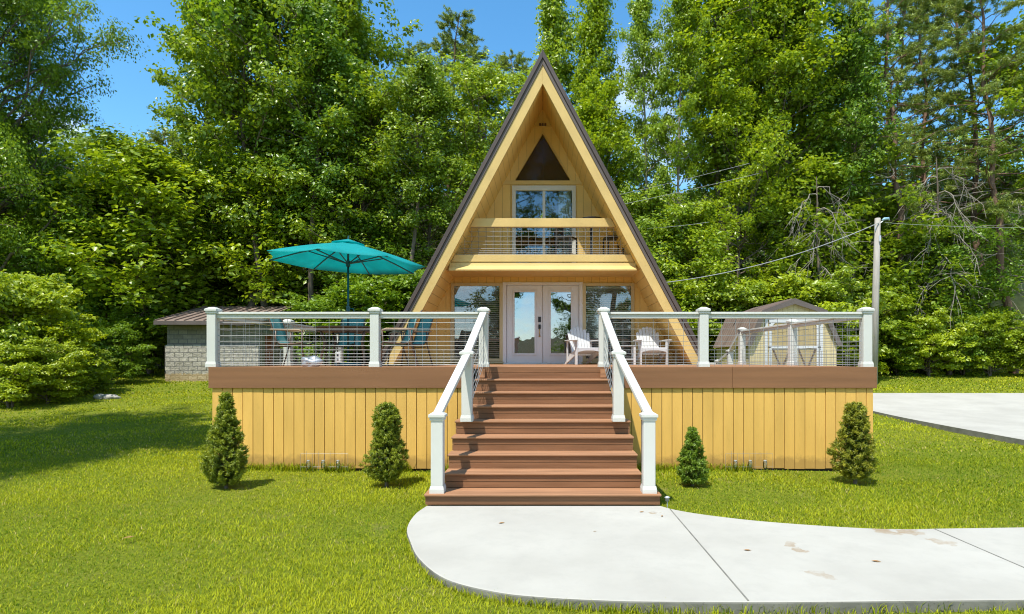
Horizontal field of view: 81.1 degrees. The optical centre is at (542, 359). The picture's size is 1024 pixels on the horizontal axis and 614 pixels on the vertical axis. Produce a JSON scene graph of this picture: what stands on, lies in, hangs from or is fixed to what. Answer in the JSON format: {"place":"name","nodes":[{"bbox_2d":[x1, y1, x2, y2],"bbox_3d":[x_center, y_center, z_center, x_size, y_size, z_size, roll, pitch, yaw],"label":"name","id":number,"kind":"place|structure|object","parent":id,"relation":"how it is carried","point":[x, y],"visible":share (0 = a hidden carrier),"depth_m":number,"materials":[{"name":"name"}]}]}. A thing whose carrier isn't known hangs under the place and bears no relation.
{"place":"outdoors","nodes":[
{"label":"outdoors","id":0,"kind":"place"},
{"bbox_2d":[0,193,1023,613],"bbox_3d":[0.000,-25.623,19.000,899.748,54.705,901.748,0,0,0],"label":"ground","id":1,"kind":"structure","parent":0,"point":[250,487],"depth_m":6.88,"materials":[{"name":"green plant"}]},
{"bbox_2d":[0,335,62,407],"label":"bush","id":2,"kind":"object","parent":1,"relation":"on","point":[17,356],"visible":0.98,"depth_m":18.59,"materials":[{"name":"green plant"}]},
{"bbox_2d":[0,95,72,278],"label":"oak tree","id":3,"kind":"object","parent":1,"relation":"on","point":[2,215],"visible":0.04,"depth_m":30.24,"materials":[{"name":"green plant"}]},
{"bbox_2d":[0,336,96,403],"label":"bush","id":4,"kind":"object","parent":1,"relation":"on","point":[60,355],"visible":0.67,"depth_m":19.63,"materials":[{"name":"green plant"}]},
{"bbox_2d":[0,272,102,359],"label":"leafy shrub","id":5,"kind":"object","parent":1,"relation":"on","point":[26,282],"visible":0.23,"depth_m":20.17,"materials":[{"name":"green plant"}]},
{"bbox_2d":[0,269,108,385],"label":"leafy shrub","id":6,"kind":"object","parent":1,"relation":"on","point":[78,296],"visible":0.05,"depth_m":23.06,"materials":[{"name":"green plant"}]},
{"bbox_2d":[0,280,111,374],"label":"leafy shrub","id":7,"kind":"object","parent":1,"relation":"on","point":[30,307],"visible":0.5,"depth_m":20.32,"materials":[{"name":"green plant"}]},
{"bbox_2d":[18,318,116,395],"bbox_3d":[-17.129,0.021,21.313,3.552,3.024,3.177,0,0,20],"label":"leafy shrub","id":8,"kind":"object","parent":1,"relation":"on","point":[62,334],"visible":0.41,"depth_m":21.12,"materials":[{"name":"green plant"}]},
{"bbox_2d":[0,0,147,317],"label":"shade tree","id":9,"kind":"object","parent":1,"relation":"on","point":[26,41],"visible":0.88,"depth_m":27.38,"materials":[{"name":"green plant"}]},
{"bbox_2d":[29,131,129,296],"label":"maple tree","id":10,"kind":"object","parent":1,"relation":"on","point":[81,140],"visible":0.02,"depth_m":34.99,"materials":[{"name":"green plant"}]},
{"bbox_2d":[0,165,194,348],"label":"young tree","id":11,"kind":"object","parent":1,"relation":"on","point":[96,309],"visible":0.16,"depth_m":28.06,"materials":[{"name":"green plant"}]},
{"bbox_2d":[84,349,120,391],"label":"bush","id":12,"kind":"object","parent":1,"relation":"on","point":[106,383],"visible":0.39,"depth_m":22.47,"materials":[{"name":"green plant"}]},
{"bbox_2d":[80,320,156,383],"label":"bush","id":13,"kind":"object","parent":1,"relation":"on","point":[113,341],"visible":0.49,"depth_m":24.84,"materials":[{"name":"green plant"}]},
{"bbox_2d":[90,303,166,377],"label":"bush","id":14,"kind":"object","parent":1,"relation":"on","point":[117,314],"visible":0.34,"depth_m":27.61,"materials":[{"name":"green plant"}]},
{"bbox_2d":[4,120,266,373],"bbox_3d":[-19.476,-5.080,30.194,11.847,12.304,10.206,0,0,-43],"label":"young tree","id":15,"kind":"object","parent":1,"relation":"on","point":[129,165],"visible":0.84,"depth_m":27.77,"materials":[{"name":"green plant"}]},
{"bbox_2d":[80,144,285,311],"bbox_3d":[-19.760,-6.004,34.320,11.081,13.280,9.547,0,0,-42],"label":"young tree","id":16,"kind":"object","parent":1,"relation":"on","point":[186,198],"visible":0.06,"depth_m":33.56,"materials":[{"name":"green plant"}]},
{"bbox_2d":[143,128,224,258],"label":"pine tree","id":17,"kind":"object","parent":1,"relation":"on","point":[155,137],"visible":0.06,"depth_m":38.56,"materials":[{"name":"green plant"}]},
{"bbox_2d":[140,0,240,305],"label":"ash tree","id":18,"kind":"object","parent":1,"relation":"on","point":[159,75],"visible":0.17,"depth_m":32.74,"materials":[{"name":"green plant"}]},
{"bbox_2d":[155,259,260,314],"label":"leafy shrub","id":19,"kind":"object","parent":1,"relation":"on","point":[217,283],"visible":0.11,"depth_m":32.76,"materials":[{"name":"green plant"}]},
{"bbox_2d":[153,306,292,380],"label":"block shed","id":20,"kind":"structure","parent":1,"relation":"on","point":[186,353],"depth_m":26.40,"materials":[{"name":"grey concrete"}]},
{"bbox_2d":[198,391,249,488],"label":"dwarf spruce","id":21,"kind":"object","parent":1,"relation":"on","point":[225,467],"visible":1,"depth_m":7.82,"materials":[{"name":"green plant"}]},
{"bbox_2d":[163,0,298,306],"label":"ash tree","id":22,"kind":"object","parent":1,"relation":"on","point":[207,93],"visible":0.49,"depth_m":29.79,"materials":[{"name":"green plant"}]},
{"bbox_2d":[157,0,359,306],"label":"oak tree","id":23,"kind":"object","parent":1,"relation":"on","point":[234,215],"visible":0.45,"depth_m":29.47,"materials":[{"name":"green plant"}]},
{"bbox_2d":[134,0,385,364],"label":"oak tree","id":24,"kind":"object","parent":1,"relation":"on","point":[220,20],"visible":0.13,"depth_m":29.94,"materials":[{"name":"green plant"}]},
{"bbox_2d":[182,132,371,364],"bbox_3d":[-13.470,-5.754,33.111,11.059,13.252,9.527,0,0,-20],"label":"young tree","id":25,"kind":"object","parent":1,"relation":"on","point":[230,258],"visible":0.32,"depth_m":30.32,"materials":[{"name":"green plant"}]},
{"bbox_2d":[227,262,336,357],"bbox_3d":[-14.870,-2.380,33.748,7.884,6.153,7.051,0,0,15],"label":"leafy shrub","id":26,"kind":"object","parent":1,"relation":"on","point":[245,300],"visible":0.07,"depth_m":31.93,"materials":[{"name":"green plant"}]},
{"bbox_2d":[253,0,374,354],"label":"ash tree","id":27,"kind":"object","parent":1,"relation":"on","point":[325,100],"visible":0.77,"depth_m":29.34,"materials":[{"name":"green plant"}]},
{"bbox_2d":[269,289,369,364],"bbox_3d":[-10.316,-1.199,28.820,6.180,4.452,5.527,0,0,-11],"label":"leafy shrub","id":28,"kind":"object","parent":1,"relation":"on","point":[319,303],"visible":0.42,"depth_m":27.96,"materials":[{"name":"green plant"}]},
{"bbox_2d":[221,0,423,285],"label":"maple tree","id":29,"kind":"object","parent":1,"relation":"on","point":[353,23],"visible":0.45,"depth_m":30.39,"materials":[{"name":"green plant"}]},
{"bbox_2d":[252,63,435,363],"bbox_3d":[-9.710,-7.287,31.098,8.091,16.353,8.262,0,0,19],"label":"maple tree","id":30,"kind":"object","parent":1,"relation":"on","point":[381,165],"visible":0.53,"depth_m":29.98,"materials":[{"name":"green plant"}]},
{"bbox_2d":[312,274,410,364],"bbox_3d":[-7.618,-1.371,28.018,6.224,5.014,6.960,0,0,9],"label":"leafy shrub","id":31,"kind":"object","parent":1,"relation":"on","point":[359,296],"visible":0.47,"depth_m":26.84,"materials":[{"name":"green plant"}]},
{"bbox_2d":[316,199,430,360],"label":"young tree","id":32,"kind":"object","parent":1,"relation":"on","point":[380,234],"visible":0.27,"depth_m":30.53,"materials":[{"name":"green plant"}]},
{"bbox_2d":[358,401,409,486],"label":"dwarf spruce","id":33,"kind":"object","parent":1,"relation":"on","point":[388,451],"visible":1,"depth_m":8.03,"materials":[{"name":"green plant"}]},
{"bbox_2d":[346,266,426,348],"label":"leafy shrub","id":34,"kind":"object","parent":1,"relation":"on","point":[405,282],"visible":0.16,"depth_m":27.46,"materials":[{"name":"green plant"}]},
{"bbox_2d":[342,64,484,268],"bbox_3d":[-6.486,-7.527,32.354,8.472,16.769,8.297,0,0,-45],"label":"maple tree","id":35,"kind":"object","parent":1,"relation":"on","point":[428,252],"visible":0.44,"depth_m":31.12,"materials":[{"name":"green plant"}]},
{"bbox_2d":[381,40,448,257],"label":"pine tree","id":36,"kind":"object","parent":1,"relation":"on","point":[414,47],"visible":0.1,"depth_m":41.91,"materials":[{"name":"green plant"}]},
{"bbox_2d":[376,49,468,261],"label":"ash tree","id":37,"kind":"object","parent":1,"relation":"on","point":[420,71],"visible":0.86,"depth_m":30.22,"materials":[{"name":"green plant"}]},
{"bbox_2d":[401,5,484,247],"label":"pine tree","id":38,"kind":"object","parent":1,"relation":"on","point":[468,37],"visible":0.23,"depth_m":38.23,"materials":[{"name":"green plant"}]},
{"bbox_2d":[431,40,513,238],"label":"pine tree","id":39,"kind":"object","parent":1,"relation":"on","point":[483,58],"visible":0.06,"depth_m":42.22,"materials":[{"name":"green plant"}]},
{"bbox_2d":[419,48,529,246],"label":"oak tree","id":40,"kind":"object","parent":1,"relation":"on","point":[479,93],"visible":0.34,"depth_m":32.99,"materials":[{"name":"green plant"}]},
{"bbox_2d":[487,49,532,144],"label":"pine tree","id":41,"kind":"object","parent":1,"relation":"on","point":[519,59],"visible":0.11,"depth_m":43.94,"materials":[{"name":"green plant"}]},
{"bbox_2d":[23,117,1023,286],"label":"wood","id":42,"kind":"object","parent":1,"relation":"on","point":[640,142],"visible":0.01,"depth_m":49.51,"materials":[{"name":"green plant"}]},
{"bbox_2d":[382,50,697,374],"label":"frame house","id":43,"kind":"structure","parent":1,"relation":"on","point":[517,276],"depth_m":14.96,"materials":[{"name":"beige wood"}]},
{"bbox_2d":[451,283,503,362],"bbox_3d":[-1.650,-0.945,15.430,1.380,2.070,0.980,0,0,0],"label":"window","id":44,"kind":"structure","parent":43,"relation":"in","point":[465,297],"depth_m":15.08,"materials":[{"name":"clear glass"}]},
{"bbox_2d":[507,285,542,362],"bbox_3d":[-0.457,-0.900,15.010,0.906,1.950,0.111,0,0,0],"label":"french door","id":45,"kind":"structure","parent":43,"relation":"in","point":[512,357],"depth_m":15.02,"materials":[{"name":"white paint"}]},
{"bbox_2d":[516,135,568,179],"bbox_3d":[0.000,-5.090,15.075,1.400,1.180,0.010,0,0,0],"label":"attic window","id":46,"kind":"structure","parent":43,"relation":"in","point":[542,164],"depth_m":15.07,"materials":[{"name":"brown glass"}]},
{"bbox_2d":[512,185,575,253],"bbox_3d":[0.030,-3.330,15.066,1.600,2.080,0.213,0,0,0],"label":"sliding door","id":47,"kind":"structure","parent":43,"relation":"in","point":[564,191],"depth_m":14.96,"materials":[{"name":"white plastic"}]},
{"bbox_2d":[543,285,578,362],"bbox_3d":[0.457,-0.900,15.034,0.906,1.950,0.061,0,0,0],"label":"french door","id":48,"kind":"structure","parent":43,"relation":"in","point":[548,357],"depth_m":15.02,"materials":[{"name":"white paint"}]},
{"bbox_2d":[582,283,633,362],"bbox_3d":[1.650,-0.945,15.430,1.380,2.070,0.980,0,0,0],"label":"window","id":49,"kind":"structure","parent":43,"relation":"in","point":[618,297],"depth_m":15.08,"materials":[{"name":"clear glass"}]},
{"bbox_2d":[204,307,876,470],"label":"deck","id":50,"kind":"structure","parent":1,"relation":"on","point":[784,417],"depth_m":9.23,"materials":[{"name":"brown"}]},
{"bbox_2d":[264,311,316,365],"bbox_3d":[-4.675,-0.392,11.102,0.780,1.013,0.634,0,0,2],"label":"patio chair","id":51,"kind":"object","parent":50,"relation":"on","point":[280,329],"visible":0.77,"depth_m":11.07,"materials":[{"name":"teal fabric"}]},
{"bbox_2d":[325,319,365,364],"bbox_3d":[-4.038,-0.392,12.326,0.634,1.013,0.780,0,0,4],"label":"patio chair","id":52,"kind":"object","parent":50,"relation":"on","point":[354,345],"visible":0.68,"depth_m":12.52,"materials":[{"name":"teal fabric"}]},
{"bbox_2d":[267,236,424,365],"bbox_3d":[-3.666,-1.109,11.200,2.695,2.438,2.698,0,0,-22],"label":"patio umbrella","id":53,"kind":"object","parent":50,"relation":"on","point":[347,255],"visible":0.97,"depth_m":11.40,"materials":[{"name":"teal fabric"}]},
{"bbox_2d":[314,326,381,365],"bbox_3d":[-3.648,-0.250,11.200,1.240,0.730,1.040,0,0,0],"label":"patio table","id":54,"kind":"object","parent":50,"relation":"on","point":[363,330],"visible":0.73,"depth_m":10.89,"materials":[{"name":"brown wood"}]},
{"bbox_2d":[381,310,422,365],"bbox_3d":[-2.608,-0.392,10.737,0.780,1.013,0.634,0,0,-28],"label":"patio chair","id":55,"kind":"object","parent":50,"relation":"on","point":[412,326],"visible":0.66,"depth_m":10.60,"materials":[{"name":"teal fabric"}]},
{"bbox_2d":[387,319,433,365],"bbox_3d":[-2.544,-0.392,11.650,0.780,1.013,0.634,0,0,-40],"label":"patio chair","id":56,"kind":"object","parent":50,"relation":"on","point":[426,329],"visible":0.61,"depth_m":11.70,"materials":[{"name":"teal fabric"}]},
{"bbox_2d":[565,327,598,364],"bbox_3d":[0.944,-0.350,14.180,0.840,0.920,0.948,0,0,-18],"label":"adirondack chair","id":57,"kind":"object","parent":50,"relation":"on","point":[577,345],"visible":0.86,"depth_m":14.29,"materials":[{"name":"white wood"}]},
{"bbox_2d":[633,327,671,364],"bbox_3d":[2.538,-0.350,14.134,0.840,0.920,0.948,0,0,-3],"label":"adirondack chair","id":58,"kind":"object","parent":50,"relation":"on","point":[653,348],"visible":0.81,"depth_m":14.24,"materials":[{"name":"white wood"}]},
{"bbox_2d":[424,312,661,505],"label":"front stairs","id":59,"kind":"structure","parent":1,"relation":"on","point":[542,436],"depth_m":7.70,"materials":[{"name":"brown wood"}]},
{"bbox_2d":[519,0,590,217],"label":"poplar tree","id":60,"kind":"object","parent":1,"relation":"on","point":[554,19],"visible":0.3,"depth_m":34.55,"materials":[{"name":"green plant"}]},
{"bbox_2d":[563,0,632,206],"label":"poplar tree","id":61,"kind":"object","parent":1,"relation":"on","point":[594,27],"visible":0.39,"depth_m":32.61,"materials":[{"name":"green plant"}]},
{"bbox_2d":[569,70,665,246],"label":"maple tree","id":62,"kind":"object","parent":1,"relation":"on","point":[593,113],"visible":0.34,"depth_m":31.02,"materials":[{"name":"green plant"}]},
{"bbox_2d":[609,0,688,216],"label":"birch tree","id":63,"kind":"object","parent":1,"relation":"on","point":[640,12],"visible":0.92,"depth_m":30.59,"materials":[{"name":"green plant"}]},
{"bbox_2d":[622,181,715,286],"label":"young tree","id":64,"kind":"object","parent":1,"relation":"on","point":[657,217],"visible":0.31,"depth_m":29.46,"materials":[{"name":"green plant"}]},
{"bbox_2d":[633,0,712,263],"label":"birch tree","id":65,"kind":"object","parent":1,"relation":"on","point":[684,65],"visible":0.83,"depth_m":30.44,"materials":[{"name":"green plant"}]},
{"bbox_2d":[676,426,710,485],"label":"dwarf spruce","id":66,"kind":"object","parent":1,"relation":"on","point":[692,470],"visible":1,"depth_m":7.94,"materials":[{"name":"green plant"}]},
{"bbox_2d":[666,276,723,361],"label":"leafy shrub","id":67,"kind":"object","parent":1,"relation":"on","point":[691,288],"visible":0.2,"depth_m":27.44,"materials":[{"name":"green plant"}]},
{"bbox_2d":[650,193,746,338],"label":"young tree","id":68,"kind":"object","parent":1,"relation":"on","point":[706,253],"visible":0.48,"depth_m":28.50,"materials":[{"name":"green plant"}]},
{"bbox_2d":[651,0,777,285],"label":"ash tree","id":69,"kind":"object","parent":1,"relation":"on","point":[724,82],"visible":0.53,"depth_m":30.88,"materials":[{"name":"green plant"}]},
{"bbox_2d":[407,506,1023,613],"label":"front walk","id":70,"kind":"structure","parent":1,"relation":"on","point":[617,556],"depth_m":4.86,"materials":[{"name":"concrete"}]},
{"bbox_2d":[676,281,767,360],"bbox_3d":[8.517,-1.316,28.509,5.467,4.771,6.113,0,0,16],"label":"leafy shrub","id":71,"kind":"object","parent":1,"relation":"on","point":[725,297],"visible":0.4,"depth_m":27.27,"materials":[{"name":"green plant"}]},
{"bbox_2d":[689,38,835,286],"bbox_3d":[10.492,-7.818,31.087,7.272,17.424,7.122,0,0,-28],"label":"maple tree","id":72,"kind":"object","parent":1,"relation":"on","point":[750,146],"visible":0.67,"depth_m":30.10,"materials":[{"name":"green plant"}]},
{"bbox_2d":[645,0,885,254],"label":"oak tree","id":73,"kind":"object","parent":1,"relation":"on","point":[757,16],"visible":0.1,"depth_m":31.44,"materials":[{"name":"green plant"}]},
{"bbox_2d":[689,266,854,359],"bbox_3d":[10.872,-1.678,28.916,7.687,5.766,6.139,0,0,30],"label":"bush","id":74,"kind":"object","parent":1,"relation":"on","point":[783,288],"visible":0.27,"depth_m":27.40,"materials":[{"name":"green plant"}]},
{"bbox_2d":[713,298,841,365],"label":"barn shed","id":75,"kind":"structure","parent":1,"relation":"on","point":[793,305],"depth_m":21.97,"materials":[{"name":"yellow wood"}]},
{"bbox_2d":[768,320,787,364],"bbox_3d":[8.753,-0.134,21.966,0.958,2.686,0.063,0,0,0],"label":"barn door","id":76,"kind":"structure","parent":75,"relation":"in","point":[785,331],"depth_m":21.96,"materials":[{"name":"beige wood"}]},
{"bbox_2d":[797,320,820,365],"bbox_3d":[9.735,-0.134,21.966,0.958,2.686,0.063,0,0,0],"label":"barn door","id":77,"kind":"structure","parent":75,"relation":"in","point":[815,347],"depth_m":21.96,"materials":[{"name":"beige wood"}]},
{"bbox_2d":[725,0,845,272],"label":"ash tree","id":78,"kind":"object","parent":1,"relation":"on","point":[786,38],"visible":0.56,"depth_m":30.53,"materials":[{"name":"green plant"}]},
{"bbox_2d":[732,0,852,282],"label":"ash tree","id":79,"kind":"object","parent":1,"relation":"on","point":[814,48],"visible":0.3,"depth_m":30.24,"materials":[{"name":"green plant"}]},
{"bbox_2d":[693,0,897,253],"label":"oak tree","id":80,"kind":"object","parent":1,"relation":"on","point":[861,22],"visible":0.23,"depth_m":30.43,"materials":[{"name":"green plant"}]},
{"bbox_2d":[740,182,866,304],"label":"young tree","id":81,"kind":"object","parent":1,"relation":"on","point":[789,206],"visible":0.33,"depth_m":30.10,"materials":[{"name":"green plant"}]},
{"bbox_2d":[769,177,870,307],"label":"dead tree","id":82,"kind":"object","parent":1,"relation":"on","point":[817,245],"visible":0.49,"depth_m":28.29,"materials":[{"name":"wood"}]},
{"bbox_2d":[792,265,901,361],"bbox_3d":[13.726,-1.554,28.085,5.435,5.569,6.805,0,0,27],"label":"bush","id":83,"kind":"object","parent":1,"relation":"on","point":[829,294],"visible":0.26,"depth_m":26.85,"materials":[{"name":"green plant"}]},
{"bbox_2d":[825,401,878,483],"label":"dwarf spruce","id":84,"kind":"object","parent":1,"relation":"on","point":[855,445],"visible":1,"depth_m":8.22,"materials":[{"name":"green plant"}]},
{"bbox_2d":[808,0,909,294],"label":"ash tree","id":85,"kind":"object","parent":1,"relation":"on","point":[863,49],"visible":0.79,"depth_m":29.59,"materials":[{"name":"green plant"}]},
{"bbox_2d":[755,131,976,348],"bbox_3d":[15.704,-5.207,30.349,10.441,12.512,8.995,0,0,-35],"label":"young tree","id":86,"kind":"object","parent":1,"relation":"on","point":[827,173],"visible":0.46,"depth_m":29.27,"materials":[{"name":"green plant"}]},
{"bbox_2d":[836,326,895,373],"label":"bush","id":87,"kind":"object","parent":1,"relation":"on","point":[851,356],"visible":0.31,"depth_m":26.05,"materials":[{"name":"green plant"}]},
{"bbox_2d":[872,217,889,384],"bbox_3d":[14.085,-2.312,24.939,0.795,7.284,0.298,0,0,15],"label":"utility pole","id":88,"kind":"object","parent":1,"relation":"on","point":[875,288],"visible":0.9,"depth_m":24.89,"materials":[{"name":"metal"}]},
{"bbox_2d":[853,284,934,370],"bbox_3d":[16.155,-1.286,29.314,5.866,4.578,5.246,0,0,22],"label":"leafy shrub","id":89,"kind":"object","parent":1,"relation":"on","point":[894,304],"visible":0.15,"depth_m":27.98,"materials":[{"name":"green plant"}]},
{"bbox_2d":[825,0,976,282],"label":"pine tree","id":90,"kind":"object","parent":1,"relation":"on","point":[902,12],"visible":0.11,"depth_m":39.10,"materials":[{"name":"green plant"}]},
{"bbox_2d":[878,317,933,375],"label":"bush","id":91,"kind":"object","parent":1,"relation":"on","point":[902,368],"visible":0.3,"depth_m":28.34,"materials":[{"name":"green plant"}]},
{"bbox_2d":[821,0,1004,372],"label":"scrub pine","id":92,"kind":"object","parent":1,"relation":"on","point":[904,56],"visible":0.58,"depth_m":29.53,"materials":[{"name":"green plant"}]},
{"bbox_2d":[848,221,1005,372],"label":"young tree","id":93,"kind":"object","parent":1,"relation":"on","point":[906,290],"visible":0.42,"depth_m":29.03,"materials":[{"name":"green plant"}]},
{"bbox_2d":[862,0,1000,232],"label":"scrub pine","id":94,"kind":"object","parent":1,"relation":"on","point":[910,8],"visible":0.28,"depth_m":34.81,"materials":[{"name":"green plant"}]},
{"bbox_2d":[891,307,978,376],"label":"bush","id":95,"kind":"object","parent":1,"relation":"on","point":[940,334],"visible":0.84,"depth_m":27.88,"materials":[{"name":"green plant"}]},
{"bbox_2d":[884,157,1004,374],"bbox_3d":[19.496,-4.352,29.364,5.033,11.039,4.905,0,0,25],"label":"dead tree","id":96,"kind":"object","parent":1,"relation":"on","point":[948,372],"visible":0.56,"depth_m":28.78,"materials":[{"name":"wood"}]},
{"bbox_2d":[895,0,1023,369],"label":"pine tree","id":97,"kind":"object","parent":1,"relation":"on","point":[971,86],"visible":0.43,"depth_m":32.07,"materials":[{"name":"green plant"}]},
{"bbox_2d":[898,4,1023,267],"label":"oak tree","id":98,"kind":"object","parent":1,"relation":"on","point":[1009,101],"visible":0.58,"depth_m":30.89,"materials":[{"name":"green plant"}]},
{"bbox_2d":[899,210,1023,371],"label":"young tree","id":99,"kind":"object","parent":1,"relation":"on","point":[956,251],"visible":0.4,"depth_m":28.91,"materials":[{"name":"green plant"}]},
{"bbox_2d":[902,0,1023,373],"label":"scrub pine","id":100,"kind":"object","parent":1,"relation":"on","point":[993,143],"visible":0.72,"depth_m":30.11,"materials":[{"name":"green plant"}]},
{"bbox_2d":[940,312,1001,374],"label":"bush","id":101,"kind":"object","parent":1,"relation":"on","point":[968,364],"visible":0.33,"depth_m":28.22,"materials":[{"name":"green plant"}]},
{"bbox_2d":[932,181,1023,284],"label":"maple tree","id":102,"kind":"object","parent":1,"relation":"on","point":[981,243],"visible":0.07,"depth_m":36.95,"materials":[{"name":"green plant"}]},
{"bbox_2d":[953,304,1023,376],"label":"bush","id":103,"kind":"object","parent":1,"relation":"on","point":[1000,321],"visible":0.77,"depth_m":27.92,"materials":[{"name":"green plant"}]},
{"bbox_2d":[977,162,1023,282],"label":"maple tree","id":104,"kind":"object","parent":1,"relation":"on","point":[1010,256],"visible":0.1,"depth_m":41.04,"materials":[{"name":"green plant"}]},
{"bbox_2d":[989,324,1023,371],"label":"bush","id":105,"kind":"object","parent":1,"relation":"on","point":[1020,346],"visible":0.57,"depth_m":27.96,"materials":[{"name":"green plant"}]},
{"bbox_2d":[0,0,1023,192],"label":"sky","id":106,"kind":"structure","parent":0,"point":[504,25],"materials":[{"name":"blue"}]},
{"bbox_2d":[873,393,1023,444],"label":"driveway","id":107,"kind":"structure","parent":0,"point":[997,416],"depth_m":17.32,"materials":[{"name":"concrete"}]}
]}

